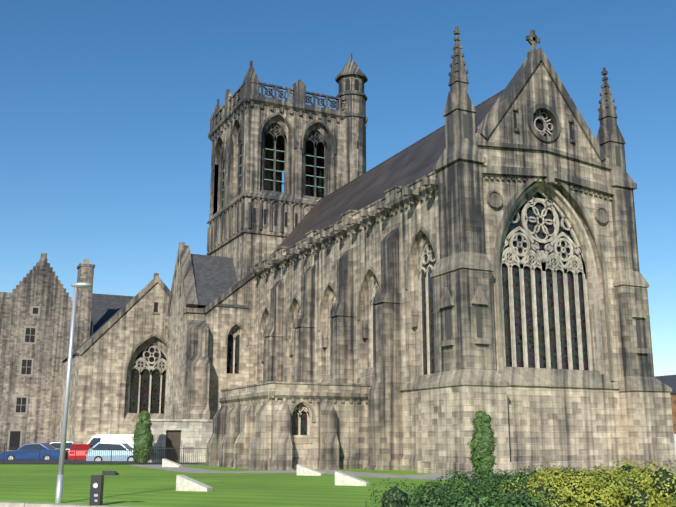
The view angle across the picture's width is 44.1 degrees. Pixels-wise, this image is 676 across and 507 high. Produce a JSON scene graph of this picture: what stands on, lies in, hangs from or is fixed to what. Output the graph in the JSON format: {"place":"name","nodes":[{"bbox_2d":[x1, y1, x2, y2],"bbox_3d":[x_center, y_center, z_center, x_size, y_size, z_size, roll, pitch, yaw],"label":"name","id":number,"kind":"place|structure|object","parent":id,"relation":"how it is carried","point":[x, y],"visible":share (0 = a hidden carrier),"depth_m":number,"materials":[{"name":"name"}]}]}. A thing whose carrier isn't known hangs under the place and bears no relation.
{"place":"outdoors","nodes":[
{"label":"outdoors","id":0,"kind":"place"},
{"bbox_2d":[50,442,72,453],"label":"silver hatchback car","id":1,"kind":"object","parent":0,"point":[57,445],"depth_m":69.90,"materials":[{"name":"silver metal"}]},
{"bbox_2d":[0,459,205,464],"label":"road","id":2,"kind":"structure","parent":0,"point":[35,461],"depth_m":57.88,"materials":[{"name":"grey asphalt"}]},
{"bbox_2d":[0,443,68,458],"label":"blue sedan car","id":3,"kind":"object","parent":2,"relation":"on","point":[48,447],"depth_m":66.29,"materials":[{"name":"metal"}]},
{"bbox_2d":[7,454,51,459],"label":"wheels","id":4,"kind":"object","parent":3,"relation":"attached to","point":[43,457],"visible":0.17,"depth_m":66.16,"materials":[{"name":"silver metal"}]},
{"bbox_2d":[68,444,92,459],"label":"car","id":5,"kind":"object","parent":2,"relation":"on","point":[78,457],"depth_m":66.47,"materials":[{"name":"red metal"}]},
{"bbox_2d":[0,445,206,464],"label":"railing","id":6,"kind":"object","parent":2,"relation":"on","point":[75,448],"visible":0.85,"depth_m":53.67,"materials":[{"name":"black metal"}]},
{"bbox_2d":[86,442,132,460],"bbox_3d":[-16.570,14.909,62.811,4.148,1.333,1.785,0,-13,2],"label":"car","id":7,"kind":"object","parent":2,"relation":"on","point":[108,457],"depth_m":61.97,"materials":[{"name":"metal"}]},
{"bbox_2d":[94,456,134,460],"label":"car tyres","id":8,"kind":"object","parent":7,"relation":"attached to","point":[100,457],"visible":0.12,"depth_m":61.84,"materials":[{"name":"black rubber"}]},
{"bbox_2d":[95,457,133,460],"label":"wheel hubcaps","id":9,"kind":"object","parent":7,"relation":"attached to","point":[99,459],"visible":0.25,"depth_m":61.81,"materials":[{"name":"silver metal"}]},
{"bbox_2d":[87,435,133,447],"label":"van","id":10,"kind":"object","parent":2,"relation":"on","point":[127,439],"depth_m":69.38,"materials":[{"name":"white metal"}]},
{"bbox_2d":[0,462,675,506],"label":"lawn","id":11,"kind":"structure","parent":0,"point":[134,486],"depth_m":28.05,"materials":[{"name":"green plant"}]},
{"bbox_2d":[55,282,92,502],"bbox_3d":[-6.891,3.753,21.783,0.612,6.111,0.296,2,-13,-7],"label":"street lamp","id":12,"kind":"object","parent":11,"relation":"on","point":[60,475],"visible":1,"depth_m":21.74,"materials":[{"name":"silver metal"}]},
{"bbox_2d":[89,471,118,504],"bbox_3d":[-5.743,5.950,20.428,0.610,1.230,0.300,0,-13,2],"label":"litter bin","id":13,"kind":"object","parent":11,"relation":"on","point":[99,481],"visible":1,"depth_m":20.39,"materials":[{"name":"black metal"}]},
{"bbox_2d":[131,410,155,463],"bbox_3d":[-12.704,12.033,54.464,1.656,3.558,2.044,6,-14,-25],"label":"conifer","id":14,"kind":"object","parent":11,"relation":"on","point":[138,441],"depth_m":53.88,"materials":[{"name":"green plant"}]},
{"bbox_2d":[162,458,369,491],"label":"stone wedges","id":15,"kind":"object","parent":11,"relation":"on","point":[184,483],"visible":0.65,"depth_m":29.25,"materials":[{"name":"concrete"}]},
{"bbox_2d":[467,410,496,476],"bbox_3d":[5.690,7.572,32.999,1.036,2.727,1.349,6,-14,-25],"label":"conifer","id":16,"kind":"object","parent":11,"relation":"on","point":[478,423],"depth_m":32.73,"materials":[{"name":"green plant"}]},
{"bbox_2d":[365,464,675,506],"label":"shrubs","id":17,"kind":"object","parent":11,"relation":"on","point":[489,501],"depth_m":13.48,"materials":[{"name":"green plant"}]},
{"bbox_2d":[498,458,675,506],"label":"yellow green shrubs","id":18,"kind":"object","parent":11,"relation":"on","point":[615,498],"depth_m":14.41,"materials":[{"name":"yellow plant"}]},
{"bbox_2d":[674,434,675,454],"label":"white hoarding","id":19,"kind":"object","parent":11,"relation":"on","point":[675,442],"depth_m":65.44,"materials":[{"name":"white paint"}]},
{"bbox_2d":[0,0,675,375],"label":"sky","id":20,"kind":"structure","parent":0,"point":[107,107],"materials":[{"name":"blue"}]},
{"bbox_2d":[129,462,675,479],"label":"footpath","id":21,"kind":"structure","parent":0,"point":[329,472],"depth_m":40.59,"materials":[{"name":"grey concrete"}]},
{"label":"ground","id":22,"kind":"structure","parent":0,"visible":0},
{"bbox_2d":[0,253,94,453],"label":"building","id":23,"kind":"structure","parent":22,"relation":"on","point":[40,285],"depth_m":78.70,"materials":[{"name":"grey stone"}]},
{"bbox_2d":[7,259,88,450],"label":"paisley window surrounds","id":24,"kind":"object","parent":23,"relation":"attached to","point":[85,261],"visible":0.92,"depth_m":77.94,"materials":[{"name":"grey stone"}]},
{"bbox_2d":[0,501,133,506],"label":"pavement","id":25,"kind":"structure","parent":22,"relation":"on","point":[15,504],"depth_m":20.74,"materials":[{"name":"grey concrete"}]},
{"bbox_2d":[148,419,212,462],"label":"gate wall","id":26,"kind":"structure","parent":22,"relation":"on","point":[196,433],"depth_m":58.27,"materials":[{"name":"beige stone"}]},
{"bbox_2d":[165,430,180,462],"bbox_3d":[-11.500,13.400,57.967,1.100,2.200,0.050,6,-14,-25],"label":"gate door","id":27,"kind":"structure","parent":26,"relation":"in","point":[173,438],"depth_m":58.00,"materials":[{"name":"brown wood"}]},
{"bbox_2d":[58,62,675,475],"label":"abbey walls","id":28,"kind":"structure","parent":22,"relation":"on","point":[438,428],"depth_m":46.47,"materials":[{"name":"grey stone"}]},
{"bbox_2d":[64,254,248,359],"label":"abbey slate roofs","id":29,"kind":"structure","parent":28,"relation":"on","point":[215,277],"depth_m":68.75,"materials":[{"name":"grey stone"}]},
{"bbox_2d":[222,148,324,200],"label":"louvres","id":30,"kind":"object","parent":28,"relation":"attached to","point":[284,171],"visible":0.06,"depth_m":72.40,"materials":[{"name":"grey wood"}]},
{"bbox_2d":[9,78,572,449],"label":"dark abbey openings","id":31,"kind":"object","parent":28,"relation":"in","point":[14,442],"visible":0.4,"depth_m":76.24,"materials":[{"name":"black"}]},
{"bbox_2d":[129,110,588,434],"bbox_3d":[-5.303,3.620,57.340,11.219,17.420,43.209,11,-17,-41],"label":"window glass","id":32,"kind":"object","parent":28,"relation":"in","point":[144,391],"depth_m":44.30,"materials":[{"name":"black glass"}]},
{"bbox_2d":[128,109,603,434],"bbox_3d":[-5.064,3.552,56.988,11.512,17.400,43.875,11,-17,-41],"label":"window tracery","id":33,"kind":"object","parent":28,"relation":"in","point":[541,259],"visible":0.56,"depth_m":44.29,"materials":[{"name":"grey stone"}]},
{"bbox_2d":[75,26,671,461],"bbox_3d":[-2.603,-3.691,60.465,23.978,35.750,42.730,6,-14,-25],"label":"stone moulding","id":34,"kind":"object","parent":28,"relation":"attached to","point":[461,146],"depth_m":45.91,"materials":[{"name":"grey stone"}]},
{"bbox_2d":[265,89,503,256],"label":"roof","id":35,"kind":"structure","parent":28,"relation":"on","point":[413,162],"depth_m":57.48,"materials":[{"name":"grey stone"}]},
{"bbox_2d":[183,159,653,470],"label":"abbey buttresses","id":36,"kind":"structure","parent":28,"relation":"attached to","point":[238,440],"depth_m":45.04,"materials":[{"name":"grey stone"}]},
{"bbox_2d":[446,114,641,347],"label":"abbey niche backs","id":37,"kind":"object","parent":28,"relation":"attached to","point":[479,309],"visible":0.65,"depth_m":42.54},
{"bbox_2d":[670,393,675,433],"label":"distant building walls","id":38,"kind":"structure","parent":22,"relation":"on","point":[673,401],"depth_m":103.00,"materials":[{"name":"orange brick"}]},
{"bbox_2d":[654,375,675,393],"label":"house roof","id":39,"kind":"structure","parent":38,"relation":"on","point":[669,380],"depth_m":110.58,"materials":[{"name":"stone"}]}
]}

